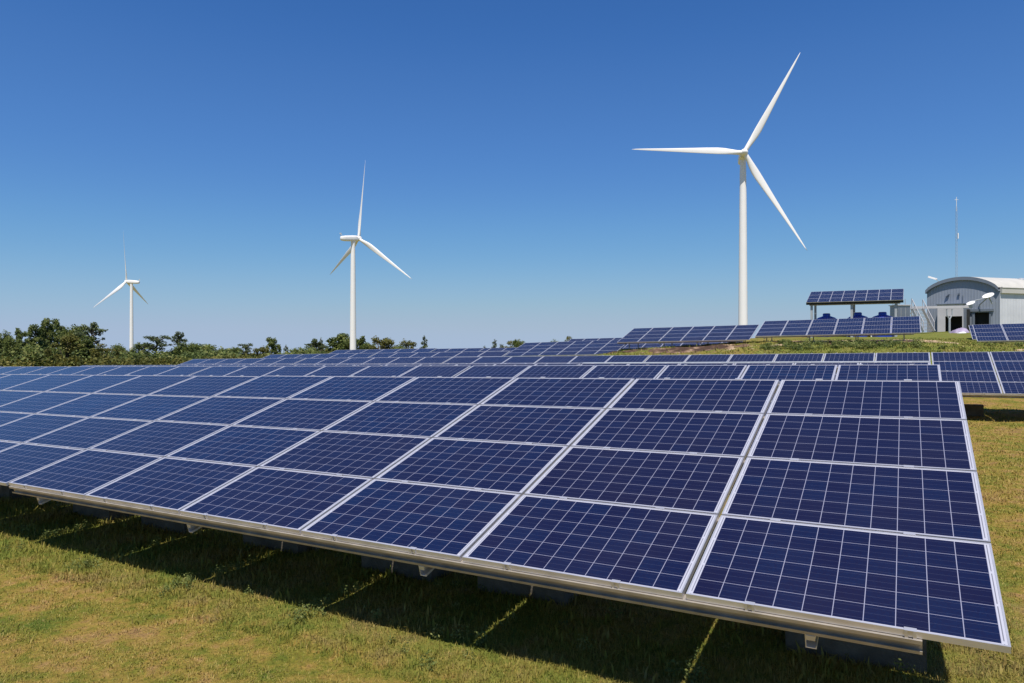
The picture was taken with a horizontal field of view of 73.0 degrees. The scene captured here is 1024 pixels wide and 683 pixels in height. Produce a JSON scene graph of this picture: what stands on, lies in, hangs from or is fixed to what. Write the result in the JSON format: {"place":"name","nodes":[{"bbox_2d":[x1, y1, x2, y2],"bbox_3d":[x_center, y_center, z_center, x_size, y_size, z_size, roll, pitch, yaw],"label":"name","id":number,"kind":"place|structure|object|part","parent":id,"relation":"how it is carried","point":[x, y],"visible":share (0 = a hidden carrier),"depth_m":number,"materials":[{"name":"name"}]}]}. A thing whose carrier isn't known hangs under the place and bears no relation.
{"place":"outdoors","nodes":[
{"label":"outdoors","id":0,"kind":"place"},
{"bbox_2d":[0,331,1023,682],"bbox_3d":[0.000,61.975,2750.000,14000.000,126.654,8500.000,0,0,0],"label":"ground","id":1,"kind":"structure","parent":0,"point":[84,639],"depth_m":6.05,"materials":[{"name":"green plant"}]},
{"bbox_2d":[0,329,14,358],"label":"broadleaf tree","id":2,"kind":"object","parent":1,"relation":"on","point":[4,335],"visible":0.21,"depth_m":91.94,"materials":[{"name":"green plant"}]},
{"bbox_2d":[0,336,26,366],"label":"broadleaf tree","id":3,"kind":"object","parent":1,"relation":"on","point":[10,342],"visible":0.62,"depth_m":85.32,"materials":[{"name":"green plant"}]},
{"bbox_2d":[14,327,28,349],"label":"broadleaf tree","id":4,"kind":"object","parent":1,"relation":"on","point":[20,334],"visible":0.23,"depth_m":95.78,"materials":[{"name":"green plant"}]},
{"bbox_2d":[0,366,44,373],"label":"solar table","id":5,"kind":"object","parent":1,"relation":"on","point":[14,370],"visible":0.58,"depth_m":27.96,"materials":[{"name":"glass"}]},
{"bbox_2d":[26,324,43,358],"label":"broadleaf tree","id":6,"kind":"object","parent":1,"relation":"on","point":[34,331],"visible":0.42,"depth_m":89.69,"materials":[{"name":"green plant"}]},
{"bbox_2d":[39,318,56,357],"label":"broadleaf tree","id":7,"kind":"object","parent":1,"relation":"on","point":[47,332],"visible":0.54,"depth_m":91.69,"materials":[{"name":"green plant"}]},
{"bbox_2d":[48,318,60,347],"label":"broadleaf tree","id":8,"kind":"object","parent":1,"relation":"on","point":[57,325],"visible":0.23,"depth_m":97.94,"materials":[{"name":"green plant"}]},
{"bbox_2d":[43,333,82,363],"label":"olive green tree","id":9,"kind":"object","parent":1,"relation":"on","point":[70,346],"visible":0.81,"depth_m":85.33,"materials":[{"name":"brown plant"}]},
{"bbox_2d":[55,324,93,354],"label":"broadleaf tree","id":10,"kind":"object","parent":1,"relation":"on","point":[65,332],"visible":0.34,"depth_m":94.65,"materials":[{"name":"green plant"}]},
{"bbox_2d":[73,324,86,331],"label":"broadleaf tree","id":11,"kind":"object","parent":1,"relation":"on","point":[82,328],"visible":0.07,"depth_m":98.90,"materials":[{"name":"green plant"}]},
{"bbox_2d":[80,335,96,362],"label":"broadleaf tree","id":12,"kind":"object","parent":1,"relation":"on","point":[88,345],"visible":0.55,"depth_m":87.66,"materials":[{"name":"green plant"}]},
{"bbox_2d":[73,322,107,351],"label":"open crowned tree","id":13,"kind":"object","parent":1,"relation":"on","point":[93,328],"visible":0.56,"depth_m":93.97,"materials":[{"name":"green plant"}]},
{"bbox_2d":[89,343,122,364],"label":"olive green tree","id":14,"kind":"object","parent":1,"relation":"on","point":[99,350],"visible":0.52,"depth_m":85.89,"materials":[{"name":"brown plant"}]},
{"bbox_2d":[26,366,211,375],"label":"solar table","id":15,"kind":"object","parent":1,"relation":"on","point":[143,370],"visible":0.23,"depth_m":24.37,"materials":[{"name":"glass"}]},
{"bbox_2d":[93,234,147,349],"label":"wind turbine","id":16,"kind":"object","parent":1,"relation":"on","point":[130,283],"visible":0.84,"depth_m":698.19,"materials":[{"name":"white paint"}]},
{"bbox_2d":[111,343,132,356],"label":"bush","id":17,"kind":"object","parent":1,"relation":"on","point":[123,349],"visible":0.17,"depth_m":95.86,"materials":[{"name":"green plant"}]},
{"bbox_2d":[0,374,258,520],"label":"solar table","id":18,"kind":"object","parent":1,"relation":"on","point":[46,420],"visible":0.91,"depth_m":11.47,"materials":[{"name":"glass"}]},
{"bbox_2d":[79,365,197,366],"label":"solar table","id":19,"kind":"object","parent":1,"relation":"on","point":[136,365],"visible":0.1,"depth_m":36.03,"materials":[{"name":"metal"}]},
{"bbox_2d":[128,342,149,354],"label":"broadleaf tree","id":20,"kind":"object","parent":1,"relation":"on","point":[139,349],"visible":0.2,"depth_m":95.87,"materials":[{"name":"green plant"}]},
{"bbox_2d":[134,335,181,356],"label":"open crowned tree","id":21,"kind":"object","parent":1,"relation":"on","point":[157,340],"visible":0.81,"depth_m":93.48,"materials":[{"name":"green plant"}]},
{"bbox_2d":[0,342,342,366],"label":"scrub","id":22,"kind":"object","parent":1,"relation":"on","point":[32,353],"visible":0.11,"depth_m":86.60,"materials":[{"name":"green plant"}]},
{"bbox_2d":[167,331,186,346],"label":"open crowned tree","id":23,"kind":"object","parent":1,"relation":"on","point":[178,338],"visible":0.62,"depth_m":99.56,"materials":[{"name":"green plant"}]},
{"bbox_2d":[165,341,199,354],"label":"broadleaf tree","id":24,"kind":"object","parent":1,"relation":"on","point":[182,347],"visible":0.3,"depth_m":95.01,"materials":[{"name":"green plant"}]},
{"bbox_2d":[179,343,216,356],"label":"bush","id":25,"kind":"object","parent":1,"relation":"on","point":[196,346],"visible":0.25,"depth_m":93.67,"materials":[{"name":"green plant"}]},
{"bbox_2d":[226,347,242,352],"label":"broadleaf tree","id":26,"kind":"object","parent":1,"relation":"on","point":[235,349],"visible":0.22,"depth_m":103.58,"materials":[{"name":"green plant"}]},
{"bbox_2d":[179,358,305,364],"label":"solar table","id":27,"kind":"object","parent":1,"relation":"on","point":[271,361],"visible":0.32,"depth_m":41.04,"materials":[{"name":"glass"}]},
{"bbox_2d":[237,343,259,356],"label":"open crowned tree","id":28,"kind":"object","parent":1,"relation":"on","point":[247,350],"visible":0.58,"depth_m":109.68,"materials":[{"name":"green plant"}]},
{"bbox_2d":[248,345,269,356],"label":"olive green tree","id":29,"kind":"object","parent":1,"relation":"on","point":[263,350],"visible":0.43,"depth_m":117.45,"materials":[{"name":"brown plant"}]},
{"bbox_2d":[265,337,276,354],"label":"broadleaf tree","id":30,"kind":"object","parent":1,"relation":"on","point":[271,342],"visible":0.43,"depth_m":129.68,"materials":[{"name":"green plant"}]},
{"bbox_2d":[198,364,354,365],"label":"solar table","id":31,"kind":"object","parent":1,"relation":"on","point":[285,365],"visible":0.1,"depth_m":30.31,"materials":[{"name":"glass"}]},
{"bbox_2d":[272,344,281,354],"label":"broadleaf tree","id":32,"kind":"object","parent":1,"relation":"on","point":[278,347],"visible":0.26,"depth_m":129.73,"materials":[{"name":"green plant"}]},
{"bbox_2d":[288,345,318,353],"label":"bush","id":33,"kind":"object","parent":1,"relation":"on","point":[302,350],"visible":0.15,"depth_m":149.23,"materials":[{"name":"green plant"}]},
{"bbox_2d":[304,338,329,350],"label":"open crowned tree","id":34,"kind":"object","parent":1,"relation":"on","point":[315,343],"visible":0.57,"depth_m":159.45,"materials":[{"name":"green plant"}]},
{"bbox_2d":[263,353,376,357],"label":"solar table","id":35,"kind":"object","parent":1,"relation":"on","point":[355,355],"visible":0.12,"depth_m":47.31,"materials":[{"name":"glass"}]},
{"bbox_2d":[318,338,323,353],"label":"conifer tree","id":36,"kind":"object","parent":1,"relation":"on","point":[321,341],"visible":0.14,"depth_m":159.99,"materials":[{"name":"green plant"}]},
{"bbox_2d":[189,365,470,376],"bbox_3d":[-6.345,1.892,18.421,10.074,2.388,3.890,-1,-1,30],"label":"solar table","id":37,"kind":"object","parent":1,"relation":"on","point":[411,371],"visible":0.18,"depth_m":19.32,"materials":[{"name":"glass"}]},
{"bbox_2d":[325,333,348,352],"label":"broadleaf tree","id":38,"kind":"object","parent":1,"relation":"on","point":[332,342],"visible":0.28,"depth_m":452.16,"materials":[{"name":"green plant"}]},
{"bbox_2d":[329,334,359,351],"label":"broadleaf tree","id":39,"kind":"object","parent":1,"relation":"on","point":[345,344],"visible":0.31,"depth_m":449.46,"materials":[{"name":"green plant"}]},
{"bbox_2d":[356,336,365,349],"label":"broadleaf tree","id":40,"kind":"object","parent":1,"relation":"on","point":[362,339],"visible":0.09,"depth_m":454.76,"materials":[{"name":"green plant"}]},
{"bbox_2d":[359,342,376,349],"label":"broadleaf tree","id":41,"kind":"object","parent":1,"relation":"on","point":[365,345],"visible":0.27,"depth_m":153.63,"materials":[{"name":"green plant"}]},
{"bbox_2d":[331,168,409,349],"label":"wind turbine","id":42,"kind":"object","parent":1,"relation":"on","point":[354,239],"visible":0.92,"depth_m":425.23,"materials":[{"name":"white paint"}]},
{"bbox_2d":[292,357,452,364],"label":"solar table","id":43,"kind":"object","parent":1,"relation":"on","point":[388,360],"visible":0.26,"depth_m":36.08,"materials":[{"name":"glass"}]},
{"bbox_2d":[369,335,394,348],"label":"olive green tree","id":44,"kind":"object","parent":1,"relation":"on","point":[387,340],"visible":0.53,"depth_m":154.66,"materials":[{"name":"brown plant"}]},
{"bbox_2d":[329,348,436,353],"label":"solar table","id":45,"kind":"object","parent":1,"relation":"on","point":[385,351],"visible":0.24,"depth_m":53.24,"materials":[{"name":"glass"}]},
{"bbox_2d":[392,344,408,348],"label":"bush","id":46,"kind":"object","parent":1,"relation":"on","point":[400,347],"visible":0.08,"depth_m":152.70,"materials":[{"name":"green plant"}]},
{"bbox_2d":[399,338,416,348],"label":"olive green tree","id":47,"kind":"object","parent":1,"relation":"on","point":[407,344],"visible":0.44,"depth_m":158.32,"materials":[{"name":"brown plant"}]},
{"bbox_2d":[419,335,427,348],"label":"conifer tree","id":48,"kind":"object","parent":1,"relation":"on","point":[424,344],"visible":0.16,"depth_m":157.88,"materials":[{"name":"green plant"}]},
{"bbox_2d":[369,351,509,357],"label":"solar table","id":49,"kind":"object","parent":1,"relation":"on","point":[457,354],"visible":0.26,"depth_m":42.27,"materials":[{"name":"glass"}]},
{"bbox_2d":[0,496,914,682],"bbox_3d":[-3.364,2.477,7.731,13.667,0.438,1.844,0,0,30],"label":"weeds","id":50,"kind":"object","parent":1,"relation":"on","point":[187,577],"visible":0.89,"depth_m":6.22,"materials":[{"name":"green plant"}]},
{"bbox_2d":[432,348,483,351],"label":"solar table","id":51,"kind":"object","parent":1,"relation":"on","point":[460,350],"visible":0.12,"depth_m":57.77,"materials":[{"name":"glass"}]},
{"bbox_2d":[354,363,580,366],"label":"solar table","id":52,"kind":"object","parent":1,"relation":"on","point":[506,364],"visible":0.06,"depth_m":25.82,"materials":[{"name":"glass"}]},
{"bbox_2d":[479,347,517,355],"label":"solar table","id":53,"kind":"object","parent":1,"relation":"on","point":[498,349],"visible":0.05,"depth_m":63.61,"materials":[{"name":"glass"}]},
{"bbox_2d":[499,341,513,347],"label":"olive green tree","id":54,"kind":"object","parent":1,"relation":"on","point":[508,343],"visible":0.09,"depth_m":175.33,"materials":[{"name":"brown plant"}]},
{"bbox_2d":[9,375,1010,675],"bbox_3d":[-0.874,1.670,7.686,10.074,2.388,3.890,-1,-1,30],"label":"solar table","id":55,"kind":"object","parent":1,"relation":"on","point":[851,521],"visible":0.98,"depth_m":6.05,"materials":[{"name":"glass"}]},
{"bbox_2d":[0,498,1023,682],"bbox_3d":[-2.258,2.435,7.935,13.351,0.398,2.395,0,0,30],"label":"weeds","id":56,"kind":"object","parent":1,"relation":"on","point":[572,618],"visible":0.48,"depth_m":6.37,"materials":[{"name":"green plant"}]},
{"bbox_2d":[512,339,524,347],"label":"broadleaf tree","id":57,"kind":"object","parent":1,"relation":"on","point":[516,343],"visible":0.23,"depth_m":164.08,"materials":[{"name":"green plant"}]},
{"bbox_2d":[442,355,649,363],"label":"solar table","id":58,"kind":"object","parent":1,"relation":"on","point":[542,359],"visible":0.22,"depth_m":31.10,"materials":[{"name":"glass"}]},
{"bbox_2d":[505,340,623,356],"bbox_3d":[4.618,1.050,58.655,10.074,2.155,3.883,-2,-1,30],"label":"solar table","id":59,"kind":"object","parent":1,"relation":"on","point":[578,348],"visible":0.84,"depth_m":58.49,"materials":[{"name":"glass"}]},
{"bbox_2d":[569,338,626,349],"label":"solar table","id":60,"kind":"object","parent":1,"relation":"on","point":[592,339],"visible":0.07,"depth_m":73.04,"materials":[{"name":"glass"}]},
{"bbox_2d":[623,342,727,348],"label":"solar table","id":61,"kind":"object","parent":1,"relation":"on","point":[644,345],"visible":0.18,"depth_m":60.82,"materials":[{"name":"glass"}]},
{"bbox_2d":[617,325,758,348],"bbox_3d":[13.627,-0.120,53.764,10.074,2.156,3.883,-1,-1,30],"label":"solar table","id":62,"kind":"object","parent":1,"relation":"on","point":[729,333],"visible":0.98,"depth_m":53.39,"materials":[{"name":"glass"}]},
{"bbox_2d":[455,364,941,456],"bbox_3d":[2.441,1.696,13.358,10.074,2.388,3.890,-1,-1,30],"label":"solar table","id":63,"kind":"object","parent":1,"relation":"on","point":[913,372],"visible":0.13,"depth_m":14.04,"materials":[{"name":"glass"}]},
{"bbox_2d":[632,53,806,324],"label":"wind turbine","id":64,"kind":"object","parent":1,"relation":"on","point":[743,157],"visible":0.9,"depth_m":295.56,"materials":[{"name":"white paint"}]},
{"bbox_2d":[581,361,929,379],"bbox_3d":[5.828,1.820,19.276,10.079,2.412,3.966,-1,-1,30],"label":"solar table","id":65,"kind":"object","parent":1,"relation":"on","point":[837,363],"visible":0.13,"depth_m":20.23,"materials":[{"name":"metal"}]},
{"bbox_2d":[645,352,930,364],"bbox_3d":[9.300,1.659,25.021,10.074,2.388,3.890,-1,-1,30],"label":"solar table","id":66,"kind":"object","parent":1,"relation":"on","point":[915,356],"visible":0.17,"depth_m":25.97,"materials":[{"name":"glass"}]},
{"bbox_2d":[817,313,837,336],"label":"water tank","id":67,"kind":"object","parent":1,"relation":"on","point":[826,316],"visible":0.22,"depth_m":66.80,"materials":[{"name":"blue plastic"}]},
{"bbox_2d":[755,316,920,340],"bbox_3d":[22.460,-0.554,47.923,10.074,2.156,3.883,-1,-1,30],"label":"solar table","id":68,"kind":"object","parent":1,"relation":"on","point":[903,326],"visible":0.98,"depth_m":47.52,"materials":[{"name":"glass"}]},
{"bbox_2d":[806,289,903,337],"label":"solar canopy","id":69,"kind":"object","parent":1,"relation":"on","point":[852,298],"visible":0.97,"depth_m":65.20,"materials":[{"name":"glass"}]},
{"bbox_2d":[847,312,868,336],"bbox_3d":[32.729,-1.102,65.500,2.069,3.310,1.989,0,0,0],"label":"water tank","id":70,"kind":"object","parent":1,"relation":"on","point":[857,315],"visible":0.12,"depth_m":64.98,"materials":[{"name":"blue plastic"}]},
{"bbox_2d":[871,312,894,336],"bbox_3d":[34.299,-1.091,64.100,2.119,3.289,2.039,0,0,0],"label":"water tank","id":71,"kind":"object","parent":1,"relation":"on","point":[882,314],"visible":0.25,"depth_m":63.55,"materials":[{"name":"blue plastic"}]},
{"bbox_2d":[888,305,910,316],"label":"rack","id":72,"kind":"object","parent":1,"relation":"on","point":[903,310],"visible":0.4,"depth_m":70.40,"materials":[{"name":"grey metal"}]},
{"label":"door","id":73,"kind":"part","parent":72,"relation":"part of","materials":[{"name":"grey metal"}]},
{"bbox_2d":[905,298,935,331],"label":"steel staircase","id":74,"kind":"structure","parent":1,"relation":"on","point":[913,310],"depth_m":73.98,"materials":[{"name":"grey metal"}]},
{"bbox_2d":[910,305,972,331],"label":"pipe bridge","id":75,"kind":"structure","parent":1,"relation":"on","point":[949,319],"depth_m":75.87,"materials":[{"name":"grey paint"}]},
{"bbox_2d":[955,197,958,276],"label":"antenna mast","id":76,"kind":"object","parent":1,"relation":"on","point":[956,255],"visible":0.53,"depth_m":87.98,"materials":[{"name":"grey metal"}]},
{"bbox_2d":[950,328,969,332],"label":"tarpaulin heap","id":77,"kind":"object","parent":1,"relation":"on","point":[958,330],"visible":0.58,"depth_m":71.55,"materials":[{"name":"white plastic"}]},
{"bbox_2d":[925,277,1023,331],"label":"metal shed","id":78,"kind":"structure","parent":1,"relation":"on","point":[1007,305],"depth_m":81.59,"materials":[{"name":"grey paint"}]},
{"bbox_2d":[970,309,993,324],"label":"doorway","id":79,"kind":"structure","parent":78,"relation":"in","point":[977,318],"depth_m":81.66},
{"bbox_2d":[974,293,993,305],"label":"satellite dish","id":80,"kind":"object","parent":78,"relation":"attached to","point":[987,295],"visible":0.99,"depth_m":79.11,"materials":[{"name":"white paint"}]},
{"bbox_2d":[931,351,1023,416],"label":"solar table","id":81,"kind":"object","parent":1,"relation":"on","point":[975,374],"visible":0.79,"depth_m":21.66,"materials":[{"name":"glass"}]},
{"bbox_2d":[968,325,1007,339],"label":"solar table","id":82,"kind":"object","parent":1,"relation":"on","point":[972,333],"visible":0.13,"depth_m":54.94,"materials":[{"name":"glass"}]},
{"bbox_2d":[972,323,1023,342],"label":"solar table","id":83,"kind":"object","parent":1,"relation":"on","point":[993,333],"visible":0.94,"depth_m":46.63,"materials":[{"name":"glass"}]},
{"bbox_2d":[0,0,1023,353],"label":"sky","id":84,"kind":"structure","parent":0,"point":[229,144],"materials":[{"name":"blue"}]},
{"bbox_2d":[591,337,1023,356],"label":"rough grass","id":85,"kind":"structure","parent":0,"point":[971,342],"depth_m":43.55,"materials":[{"name":"green plant"}]}
]}

